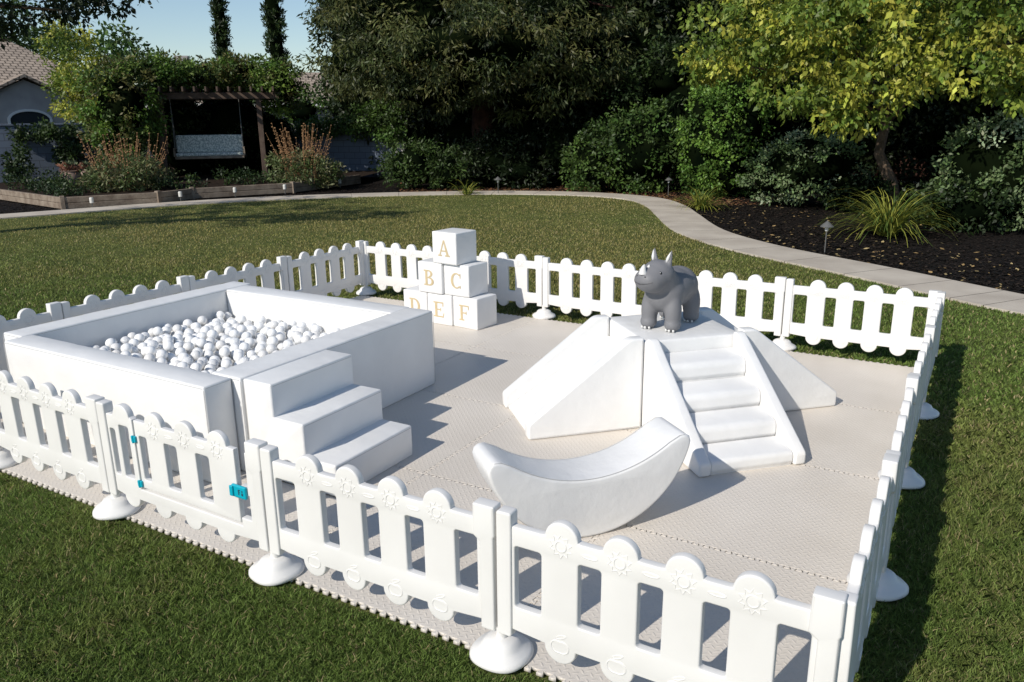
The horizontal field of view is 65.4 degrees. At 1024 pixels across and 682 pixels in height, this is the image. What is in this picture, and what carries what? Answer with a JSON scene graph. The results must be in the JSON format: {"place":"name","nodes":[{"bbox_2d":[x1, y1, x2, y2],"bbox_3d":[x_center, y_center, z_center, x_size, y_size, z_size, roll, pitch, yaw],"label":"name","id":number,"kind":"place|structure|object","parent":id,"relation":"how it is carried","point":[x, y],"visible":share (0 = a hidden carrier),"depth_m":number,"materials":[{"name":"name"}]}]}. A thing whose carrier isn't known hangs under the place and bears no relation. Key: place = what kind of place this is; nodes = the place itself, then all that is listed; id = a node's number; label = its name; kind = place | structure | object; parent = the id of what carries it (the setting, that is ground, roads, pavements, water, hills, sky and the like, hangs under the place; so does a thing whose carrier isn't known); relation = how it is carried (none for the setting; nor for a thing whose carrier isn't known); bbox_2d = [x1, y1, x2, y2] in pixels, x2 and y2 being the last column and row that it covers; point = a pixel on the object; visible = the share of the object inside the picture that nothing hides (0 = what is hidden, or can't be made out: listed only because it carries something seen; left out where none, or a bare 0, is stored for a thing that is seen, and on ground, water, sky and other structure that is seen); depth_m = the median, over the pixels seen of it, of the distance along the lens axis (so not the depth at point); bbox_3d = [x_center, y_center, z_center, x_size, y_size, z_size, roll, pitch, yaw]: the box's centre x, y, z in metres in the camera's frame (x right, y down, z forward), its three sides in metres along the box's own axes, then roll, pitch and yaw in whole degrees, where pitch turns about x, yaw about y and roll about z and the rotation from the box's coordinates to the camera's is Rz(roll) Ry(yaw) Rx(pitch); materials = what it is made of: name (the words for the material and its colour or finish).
{"place":"outdoors","nodes":[
{"label":"outdoors","id":0,"kind":"place"},
{"bbox_2d":[0,42,101,125],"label":"house","id":1,"kind":"structure","parent":0,"point":[23,99],"depth_m":34.48,"materials":[{"name":"paint"}]},
{"bbox_2d":[7,109,52,125],"bbox_3d":[-20.720,-9.282,34.339,1.700,1.365,0.100,-14,21,-40],"label":"window","id":2,"kind":"structure","parent":1,"relation":"in","point":[25,116],"depth_m":34.19,"materials":[{"name":"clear glass"}]},
{"bbox_2d":[0,0,331,84],"label":"sky","id":3,"kind":"structure","parent":0,"point":[183,26],"materials":[{"name":"blue"}]},
{"bbox_2d":[144,55,337,129],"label":"house","id":4,"kind":"structure","parent":0,"point":[310,81],"depth_m":42.38,"materials":[{"name":"paint"}]},
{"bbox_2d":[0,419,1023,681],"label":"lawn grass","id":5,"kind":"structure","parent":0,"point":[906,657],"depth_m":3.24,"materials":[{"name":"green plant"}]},
{"bbox_2d":[0,194,1023,681],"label":"lawn","id":6,"kind":"structure","parent":0,"point":[276,205],"depth_m":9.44,"materials":[{"name":"green plant"}]},
{"bbox_2d":[0,301,62,371],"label":"fence panel","id":7,"kind":"object","parent":6,"relation":"on","point":[27,317],"visible":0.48,"depth_m":5.85,"materials":[{"name":"white plastic"}]},
{"bbox_2d":[0,408,68,447],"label":"foam mat tile","id":8,"kind":"object","parent":6,"relation":"on","point":[2,423],"depth_m":5.21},
{"bbox_2d":[0,370,109,492],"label":"fence panel","id":9,"kind":"object","parent":6,"relation":"on","point":[83,466],"visible":0.98,"depth_m":4.25,"materials":[{"name":"white plastic"}]},
{"bbox_2d":[0,0,157,50],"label":"shade tree","id":10,"kind":"object","parent":6,"relation":"on","point":[66,13],"visible":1,"depth_m":12.02,"materials":[{"name":"green plant"}]},
{"bbox_2d":[0,439,180,506],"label":"foam mat tile","id":11,"kind":"object","parent":6,"relation":"on","point":[94,495],"visible":0.23,"depth_m":4.45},
{"bbox_2d":[61,275,189,318],"bbox_3d":[-3.183,-0.132,6.587,0.230,0.615,1.264,8,18,29],"label":"fence panel","id":12,"kind":"object","parent":6,"relation":"on","point":[119,298],"visible":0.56,"depth_m":6.52,"materials":[{"name":"white plastic"}]},
{"bbox_2d":[188,256,288,290],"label":"fence panel","id":13,"kind":"object","parent":6,"relation":"on","point":[265,270],"visible":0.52,"depth_m":7.63,"materials":[{"name":"white plastic"}]},
{"bbox_2d":[125,465,423,566],"bbox_3d":[-1.277,0.817,4.301,1.152,0.016,1.161,8,18,29],"label":"foam mat tile","id":14,"kind":"object","parent":6,"relation":"on","point":[248,551],"visible":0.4,"depth_m":3.97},
{"bbox_2d":[92,399,269,551],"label":"gate panel","id":15,"kind":"structure","parent":14,"relation":"on","point":[223,512],"depth_m":3.72,"materials":[{"name":"white plastic"}]},
{"bbox_2d":[287,240,365,295],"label":"fence panel","id":16,"kind":"object","parent":6,"relation":"on","point":[336,284],"visible":0.81,"depth_m":8.54,"materials":[{"name":"white plastic"}]},
{"bbox_2d":[350,295,403,305],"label":"foam mat tile","id":17,"kind":"object","parent":6,"relation":"on","point":[382,300],"visible":0.15,"depth_m":8.74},
{"bbox_2d":[356,241,432,295],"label":"fence panel","id":18,"kind":"object","parent":6,"relation":"on","point":[381,278],"visible":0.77,"depth_m":8.80,"materials":[{"name":"white plastic"}]},
{"bbox_2d":[289,474,599,649],"bbox_3d":[-0.296,0.963,3.745,1.152,0.016,1.161,8,18,29],"label":"foam mat tile","id":19,"kind":"object","parent":6,"relation":"on","point":[458,628],"visible":0.37,"depth_m":3.47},
{"bbox_2d":[249,444,500,630],"bbox_3d":[-0.599,0.795,3.207,1.266,0.615,0.233,8,18,29],"label":"fence panel","id":20,"kind":"object","parent":19,"relation":"on","point":[442,590],"visible":0.99,"depth_m":3.14,"materials":[{"name":"white plastic"}]},
{"bbox_2d":[472,417,689,536],"bbox_3d":[0.340,0.681,3.852,1.031,0.454,0.260,-6,17,-18],"label":"foam rocker","id":21,"kind":"object","parent":19,"relation":"on","point":[621,483],"visible":0.95,"depth_m":3.77,"materials":[{"name":"white plastic"}]},
{"bbox_2d":[382,390,514,473],"bbox_3d":[-0.697,0.542,5.251,1.152,0.016,1.161,8,18,29],"label":"foam mat tile","id":22,"kind":"object","parent":6,"relation":"on","point":[443,426],"visible":0.39,"depth_m":5.25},
{"bbox_2d":[243,350,411,496],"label":"foam steps","id":23,"kind":"structure","parent":22,"relation":"on","point":[323,408],"depth_m":4.44,"materials":[{"name":"white plastic"}]},
{"bbox_2d":[433,340,474,365],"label":"foam mat tile","id":24,"kind":"object","parent":6,"relation":"on","point":[444,351],"visible":0.21,"depth_m":6.87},
{"bbox_2d":[422,347,542,405],"bbox_3d":[-0.118,0.267,6.200,1.152,0.016,1.161,8,18,29],"label":"foam mat tile","id":25,"kind":"object","parent":6,"relation":"on","point":[483,375],"visible":0.52,"depth_m":6.23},
{"bbox_2d":[432,313,536,346],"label":"foam mat tile","id":26,"kind":"object","parent":6,"relation":"on","point":[506,323],"visible":0.47,"depth_m":7.44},
{"bbox_2d":[404,285,427,309],"bbox_3d":[-0.870,-0.383,7.952,0.305,0.304,0.307,10,19,32],"label":"letter block","id":27,"kind":"object","parent":26,"relation":"on","point":[415,297],"depth_m":7.81,"materials":[{"name":"white plastic"}]},
{"bbox_2d":[428,292,453,325],"bbox_3d":[-0.614,-0.339,7.786,0.304,0.304,0.307,10,19,33],"label":"letter block","id":28,"kind":"object","parent":26,"relation":"on","point":[440,306],"depth_m":7.65,"materials":[{"name":"white plastic"}]},
{"bbox_2d":[418,258,444,293],"bbox_3d":[-0.703,-0.639,7.740,0.304,0.304,0.308,10,19,34],"label":"letter block","id":29,"kind":"object","parent":28,"relation":"on","point":[431,276],"depth_m":7.61,"materials":[{"name":"white plastic"}]},
{"bbox_2d":[453,293,496,329],"bbox_3d":[-0.354,-0.297,7.627,0.304,0.304,0.307,11,20,36],"label":"letter block","id":30,"kind":"object","parent":26,"relation":"on","point":[478,312],"depth_m":7.52,"materials":[{"name":"white plastic"}]},
{"bbox_2d":[444,261,487,297],"bbox_3d":[-0.438,-0.600,7.591,0.305,0.304,0.308,10,19,34],"label":"letter block","id":31,"kind":"object","parent":30,"relation":"on","point":[468,280],"depth_m":7.48,"materials":[{"name":"white plastic"}]},
{"bbox_2d":[432,228,476,264],"bbox_3d":[-0.544,-0.896,7.534,0.305,0.305,0.307,11,20,36],"label":"letter block","id":32,"kind":"object","parent":31,"relation":"on","point":[454,246],"depth_m":7.43,"materials":[{"name":"white plastic"}]},
{"bbox_2d":[477,251,544,307],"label":"fence panel","id":33,"kind":"object","parent":6,"relation":"on","point":[521,295],"visible":0.56,"depth_m":8.02,"materials":[{"name":"white plastic"}]},
{"bbox_2d":[477,319,581,356],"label":"foam mat tile","id":34,"kind":"object","parent":6,"relation":"on","point":[540,337],"visible":0.54,"depth_m":7.19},
{"bbox_2d":[425,417,633,491],"bbox_3d":[0.284,0.688,4.695,1.152,0.016,1.161,8,18,29],"label":"foam mat tile","id":35,"kind":"object","parent":6,"relation":"on","point":[509,436],"visible":0.34,"depth_m":4.82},
{"bbox_2d":[532,257,640,318],"bbox_3d":[0.758,-0.469,7.626,1.271,0.615,0.242,9,19,30],"label":"fence panel","id":36,"kind":"object","parent":6,"relation":"on","point":[567,302],"visible":0.88,"depth_m":7.61,"materials":[{"name":"white plastic"}]},
{"bbox_2d":[624,427,641,431],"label":"foam mat tile","id":37,"kind":"object","parent":6,"relation":"on","point":[633,429],"visible":0.04,"depth_m":5.08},
{"bbox_2d":[502,314,643,439],"bbox_3d":[0.377,0.214,5.242,0.754,0.597,0.670,-5,16,-14],"label":"foam slide","id":38,"kind":"object","parent":37,"relation":"on","point":[586,377],"visible":1,"depth_m":5.02,"materials":[{"name":"white plastic"}]},
{"bbox_2d":[609,311,735,426],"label":"foam platform","id":39,"kind":"structure","parent":37,"relation":"on","point":[701,332],"depth_m":5.12,"materials":[{"name":"white plastic"}]},
{"bbox_2d":[634,248,699,331],"bbox_3d":[1.027,-0.357,5.223,0.285,0.532,0.659,10,19,33],"label":"bouncy rhino","id":40,"kind":"object","parent":39,"relation":"on","point":[668,288],"visible":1,"depth_m":5.10,"materials":[{"name":"grey rubber"}]},
{"bbox_2d":[516,525,847,681],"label":"foam mat tile","id":41,"kind":"object","parent":6,"relation":"on","point":[793,654],"visible":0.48,"depth_m":3.23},
{"bbox_2d":[469,505,847,681],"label":"fence panel","id":42,"kind":"object","parent":41,"relation":"on","point":[756,605],"visible":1,"depth_m":2.61,"materials":[{"name":"white plastic"}]},
{"bbox_2d":[658,270,786,335],"bbox_3d":[1.754,-0.320,7.057,1.268,0.615,0.236,9,19,30],"label":"fence panel","id":43,"kind":"object","parent":6,"relation":"on","point":[754,286],"visible":0.49,"depth_m":6.87,"materials":[{"name":"white plastic"}]},
{"bbox_2d":[622,463,878,583],"bbox_3d":[1.265,0.834,4.139,1.152,0.016,1.161,8,18,29],"label":"foam mat tile","id":44,"kind":"object","parent":6,"relation":"on","point":[807,518],"visible":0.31,"depth_m":3.99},
{"bbox_2d":[785,404,899,478],"bbox_3d":[1.844,0.559,5.089,1.152,0.016,1.161,8,18,29],"label":"foam mat tile","id":45,"kind":"object","parent":6,"relation":"on","point":[850,439],"visible":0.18,"depth_m":4.94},
{"bbox_2d":[644,331,805,476],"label":"foam climber steps","id":46,"kind":"structure","parent":45,"relation":"on","point":[723,409],"depth_m":4.72,"materials":[{"name":"white plastic"}]},
{"bbox_2d":[699,307,836,410],"bbox_3d":[1.766,0.101,5.587,0.754,0.597,0.670,-5,16,-14],"label":"foam slide","id":47,"kind":"object","parent":45,"relation":"on","point":[796,385],"visible":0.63,"depth_m":5.31,"materials":[{"name":"white plastic"}]},
{"bbox_2d":[785,351,913,412],"bbox_3d":[2.423,0.284,6.038,1.152,0.016,1.161,8,18,29],"label":"foam mat tile","id":48,"kind":"object","parent":6,"relation":"on","point":[878,386],"visible":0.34,"depth_m":5.99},
{"bbox_2d":[772,278,940,355],"bbox_3d":[2.745,-0.169,6.486,1.270,0.615,0.242,9,18,30],"label":"fence panel","id":49,"kind":"object","parent":6,"relation":"on","point":[899,340],"visible":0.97,"depth_m":6.44,"materials":[{"name":"white plastic"}]},
{"bbox_2d":[835,453,899,681],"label":"fence panel","id":50,"kind":"object","parent":6,"relation":"on","point":[869,562],"visible":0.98,"depth_m":2.68,"materials":[{"name":"white plastic"}]},
{"bbox_2d":[846,374,919,601],"bbox_3d":[1.797,0.621,3.726,0.242,0.615,1.271,8,18,29],"label":"fence panel","id":51,"kind":"object","parent":6,"relation":"on","point":[893,586],"visible":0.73,"depth_m":3.58,"materials":[{"name":"white plastic"}]},
{"bbox_2d":[877,325,935,489],"bbox_3d":[2.378,0.343,4.688,0.239,0.615,1.269,8,18,30],"label":"fence panel","id":52,"kind":"object","parent":6,"relation":"on","point":[913,479],"visible":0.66,"depth_m":4.59,"materials":[{"name":"white plastic"}]},
{"bbox_2d":[899,291,945,419],"bbox_3d":[2.965,0.066,5.644,0.239,0.615,1.269,8,18,30],"label":"fence panel","id":53,"kind":"object","parent":6,"relation":"on","point":[928,410],"visible":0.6,"depth_m":5.66,"materials":[{"name":"white plastic"}]},
{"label":"foam mat tile","id":54,"kind":"object","parent":6,"relation":"on","visible":0},
{"bbox_2d":[3,281,435,482],"bbox_3d":[-2.012,0.135,5.674,2.224,0.581,2.088,8,18,29],"label":"ball pit","id":55,"kind":"object","parent":54,"relation":"on","point":[390,348],"visible":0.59,"depth_m":5.25,"materials":[{"name":"white plastic"}]},
{"bbox_2d":[163,341,173,351],"bbox_3d":[-2.411,0.037,5.596,0.075,0.075,0.075,8,18,29],"label":"play ball","id":56,"kind":"object","parent":55,"relation":"in","point":[168,346],"visible":0.98,"depth_m":5.57,"materials":[{"name":"white plastic"}]},
{"bbox_2d":[0,174,1023,305],"bbox_3d":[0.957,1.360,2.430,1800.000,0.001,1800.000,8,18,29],"label":"ground","id":57,"kind":"structure","parent":0,"point":[972,241],"depth_m":13.40,"materials":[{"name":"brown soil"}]},
{"bbox_2d":[31,16,106,122],"bbox_3d":[-14.313,-8.122,26.874,2.652,5.417,3.501,-12,19,-35],"label":"leafy tree","id":58,"kind":"object","parent":57,"relation":"on","point":[58,82],"visible":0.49,"depth_m":26.37,"materials":[{"name":"green plant"}]},
{"bbox_2d":[0,0,153,84],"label":"leafy tree","id":59,"kind":"object","parent":57,"relation":"on","point":[125,44],"visible":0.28,"depth_m":34.74,"materials":[{"name":"green plant"}]},
{"bbox_2d":[0,123,256,182],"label":"block wall","id":60,"kind":"structure","parent":57,"relation":"on","point":[41,156],"depth_m":24.03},
{"bbox_2d":[0,175,360,209],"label":"raised planter","id":61,"kind":"object","parent":57,"relation":"on","point":[63,202],"visible":0.93,"depth_m":19.77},
{"bbox_2d":[0,171,381,196],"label":"planter soil","id":62,"kind":"structure","parent":61,"relation":"in","point":[214,182],"depth_m":22.28,"materials":[{"name":"brown soil"}]},
{"bbox_2d":[0,116,109,181],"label":"garden shrub","id":63,"kind":"object","parent":62,"relation":"on","point":[71,149],"visible":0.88,"depth_m":23.30,"materials":[{"name":"green plant"}]},
{"bbox_2d":[55,159,82,187],"bbox_3d":[-11.934,-4.539,21.530,0.666,0.779,0.549,-10,18,-31],"label":"plant pot","id":64,"kind":"object","parent":62,"relation":"on","point":[68,167],"visible":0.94,"depth_m":21.39,"materials":[{"name":"ceramic"}]},
{"bbox_2d":[73,132,175,192],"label":"flower stalk plant","id":65,"kind":"object","parent":62,"relation":"on","point":[120,180],"visible":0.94,"depth_m":20.39,"materials":[{"name":"green plant"}]},
{"bbox_2d":[0,165,274,196],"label":"garden shrub","id":66,"kind":"object","parent":62,"relation":"on","point":[59,184],"visible":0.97,"depth_m":20.76,"materials":[{"name":"green plant"}]},
{"bbox_2d":[142,90,304,175],"bbox_3d":[-9.486,-6.793,26.051,5.372,3.180,3.449,-10,18,-29],"label":"garden shrub","id":67,"kind":"object","parent":62,"relation":"on","point":[213,117],"visible":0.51,"depth_m":25.39,"materials":[{"name":"green plant"}]},
{"bbox_2d":[263,122,347,188],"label":"flower stalk plant","id":68,"kind":"object","parent":62,"relation":"on","point":[291,162],"visible":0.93,"depth_m":22.17,"materials":[{"name":"green plant"}]},
{"bbox_2d":[134,86,278,176],"bbox_3d":[-9.269,-6.370,24.810,4.050,2.860,3.050,-5,16,-15],"label":"garden pergola","id":69,"kind":"object","parent":57,"relation":"on","point":[220,95],"visible":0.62,"depth_m":23.91,"materials":[{"name":"brown wood"}]},
{"bbox_2d":[71,45,312,170],"bbox_3d":[-9.769,-7.098,24.466,6.900,3.636,4.160,-11,19,-33],"label":"garden shrub","id":70,"kind":"object","parent":69,"relation":"on","point":[120,107],"visible":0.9,"depth_m":22.95,"materials":[{"name":"green plant"}]},
{"bbox_2d":[169,99,244,159],"bbox_3d":[-9.317,-6.500,24.405,2.060,1.771,0.586,-5,16,-15],"label":"swing bench","id":71,"kind":"object","parent":69,"relation":"hanging from","point":[209,146],"visible":0.99,"depth_m":24.57,"materials":[{"name":"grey fabric"}]},
{"bbox_2d":[208,0,233,59],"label":"cypress tree","id":72,"kind":"object","parent":57,"relation":"on","point":[219,28],"visible":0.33,"depth_m":52.91,"materials":[{"name":"green plant"}]},
{"bbox_2d":[142,68,345,130],"bbox_3d":[-10.509,-9.480,33.465,11.923,4.365,6.929,8,18,29],"label":"leafy tree","id":73,"kind":"object","parent":57,"relation":"on","point":[307,106],"visible":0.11,"depth_m":31.16,"materials":[{"name":"green plant"}]},
{"bbox_2d":[259,0,291,63],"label":"cypress tree","id":74,"kind":"object","parent":57,"relation":"on","point":[274,18],"visible":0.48,"depth_m":49.25,"materials":[{"name":"green plant"}]},
{"bbox_2d":[293,131,395,176],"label":"block wall","id":75,"kind":"structure","parent":57,"relation":"on","point":[350,155],"depth_m":27.36,"materials":[{"name":"grey concrete"}]},
{"bbox_2d":[291,97,408,150],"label":"garden shrub","id":76,"kind":"object","parent":75,"relation":"on","point":[345,126],"visible":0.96,"depth_m":26.39,"materials":[{"name":"green plant"}]},
{"bbox_2d":[303,0,450,177],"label":"evergreen tree","id":77,"kind":"object","parent":57,"relation":"on","point":[417,125],"visible":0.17,"depth_m":26.55,"materials":[{"name":"green plant"}]},
{"bbox_2d":[375,135,475,188],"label":"garden shrub","id":78,"kind":"object","parent":57,"relation":"on","point":[413,166],"visible":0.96,"depth_m":22.05,"materials":[{"name":"green plant"}]},
{"bbox_2d":[444,181,481,195],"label":"strap leaf plant","id":79,"kind":"object","parent":57,"relation":"on","point":[466,191],"visible":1,"depth_m":20.54,"materials":[{"name":"green plant"}]},
{"bbox_2d":[294,0,645,184],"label":"redwood tree","id":80,"kind":"object","parent":57,"relation":"on","point":[426,53],"visible":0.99,"depth_m":20.50,"materials":[{"name":"green plant"}]},
{"bbox_2d":[447,71,512,121],"bbox_3d":[-1.397,-11.259,27.633,7.702,10.778,7.118,8,18,29],"label":"evergreen tree","id":81,"kind":"object","parent":57,"relation":"on","point":[452,103],"depth_m":26.09,"materials":[{"name":"green plant"}]},
{"bbox_2d":[443,122,557,188],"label":"garden shrub","id":82,"kind":"object","parent":57,"relation":"on","point":[494,154],"visible":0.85,"depth_m":22.16,"materials":[{"name":"green plant"}]},
{"bbox_2d":[427,98,605,186],"bbox_3d":[0.291,-6.109,24.094,6.509,2.685,3.618,8,18,29],"label":"garden shrub","id":83,"kind":"object","parent":57,"relation":"on","point":[555,135],"visible":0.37,"depth_m":22.74,"materials":[{"name":"green plant"}]},
{"bbox_2d":[468,99,582,175],"bbox_3d":[1.100,-10.930,26.694,8.203,10.607,7.595,8,18,29],"label":"evergreen tree","id":84,"kind":"object","parent":57,"relation":"on","point":[569,105],"visible":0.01,"depth_m":24.71,"materials":[{"name":"green plant"}]},
{"bbox_2d":[399,182,817,205],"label":"fallen leaves","id":85,"kind":"object","parent":57,"relation":"on","point":[546,188],"visible":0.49,"depth_m":21.16,"materials":[{"name":"brown plant"}]},
{"bbox_2d":[558,94,691,194],"bbox_3d":[2.974,-5.073,20.631,3.835,2.504,2.770,8,18,29],"label":"garden shrub","id":86,"kind":"object","parent":57,"relation":"on","point":[639,148],"visible":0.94,"depth_m":20.09,"materials":[{"name":"green plant"}]},
{"bbox_2d":[552,0,722,174],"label":"evergreen tree","id":87,"kind":"object","parent":57,"relation":"on","point":[653,20],"visible":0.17,"depth_m":22.31,"materials":[{"name":"green plant"}]},
{"bbox_2d":[668,185,732,210],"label":"strap leaf plant","id":88,"kind":"object","parent":57,"relation":"on","point":[702,202],"visible":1,"depth_m":16.89,"materials":[{"name":"green plant"}]},
{"bbox_2d":[590,28,839,128],"bbox_3d":[5.284,-6.676,20.733,7.214,2.874,2.849,12,20,37],"label":"garden shrub","id":89,"kind":"object","parent":57,"relation":"on","point":[664,80],"visible":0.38,"depth_m":21.08,"materials":[{"name":"green plant"}]},
{"bbox_2d":[658,0,780,174],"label":"evergreen tree","id":90,"kind":"object","parent":57,"relation":"on","point":[715,9],"visible":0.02,"depth_m":22.45,"materials":[{"name":"green plant"}]},
{"bbox_2d":[672,57,788,196],"bbox_3d":[5.122,-5.123,18.948,2.626,3.425,2.065,8,18,29],"label":"garden shrub","id":91,"kind":"object","parent":57,"relation":"on","point":[726,127],"visible":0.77,"depth_m":18.56,"materials":[{"name":"green plant"}]},
{"bbox_2d":[735,125,871,206],"bbox_3d":[6.186,-3.735,17.053,2.796,1.757,2.232,8,18,29],"label":"garden shrub","id":92,"kind":"object","parent":57,"relation":"on","point":[803,167],"visible":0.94,"depth_m":16.60,"materials":[{"name":"green plant"}]},
{"bbox_2d":[747,0,865,65],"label":"evergreen tree","id":93,"kind":"object","parent":57,"relation":"on","point":[857,21],"depth_m":21.79,"materials":[{"name":"green plant"}]},
{"bbox_2d":[820,220,833,253],"bbox_3d":[4.540,-1.500,11.519,0.194,0.483,0.194,8,18,29],"label":"path light","id":94,"kind":"object","parent":57,"relation":"on","point":[827,225],"visible":1,"depth_m":11.45,"materials":[{"name":"grey metal"}]},
{"bbox_2d":[632,27,1023,186],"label":"garden shrub","id":95,"kind":"object","parent":57,"relation":"on","point":[920,132],"visible":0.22,"depth_m":18.10,"materials":[{"name":"green plant"}]},
{"bbox_2d":[672,0,1023,212],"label":"yellow leaved tree","id":96,"kind":"object","parent":57,"relation":"on","point":[802,33],"visible":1,"depth_m":13.34,"materials":[{"name":"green plant"}]},
{"bbox_2d":[699,205,1023,288],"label":"fallen leaves","id":97,"kind":"object","parent":57,"relation":"on","point":[999,284],"visible":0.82,"depth_m":11.75,"materials":[{"name":"brown plant"}]},
{"bbox_2d":[813,185,959,245],"bbox_3d":[6.128,-2.160,12.984,2.309,0.872,2.476,-3,16,-8],"label":"strap leaf plant","id":98,"kind":"object","parent":57,"relation":"on","point":[885,223],"visible":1,"depth_m":12.82,"materials":[{"name":"green plant"}]},
{"bbox_2d":[854,153,942,182],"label":"shrub","id":99,"kind":"object","parent":57,"relation":"on","point":[898,177],"visible":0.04,"depth_m":23.09,"materials":[{"name":"green plant"}]},
{"bbox_2d":[857,0,970,174],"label":"evergreen tree","id":100,"kind":"object","parent":57,"relation":"on","point":[870,30],"depth_m":21.38,"materials":[{"name":"green plant"}]},
{"bbox_2d":[817,167,1022,235],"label":"garden shrub","id":101,"kind":"object","parent":57,"relation":"on","point":[971,209],"visible":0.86,"depth_m":13.35,"materials":[{"name":"green plant"}]},
{"bbox_2d":[923,108,1023,230],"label":"garden shrub","id":102,"kind":"object","parent":57,"relation":"on","point":[997,154],"visible":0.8,"depth_m":13.21,"materials":[{"name":"green plant"}]},
{"bbox_2d":[928,0,1023,177],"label":"evergreen tree","id":103,"kind":"object","parent":57,"relation":"on","point":[1003,34],"depth_m":19.59,"materials":[{"name":"green plant"}]},
{"bbox_2d":[0,191,1023,314],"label":"garden path","id":104,"kind":"structure","parent":0,"point":[682,222],"depth_m":12.14,"materials":[{"name":"concrete"}]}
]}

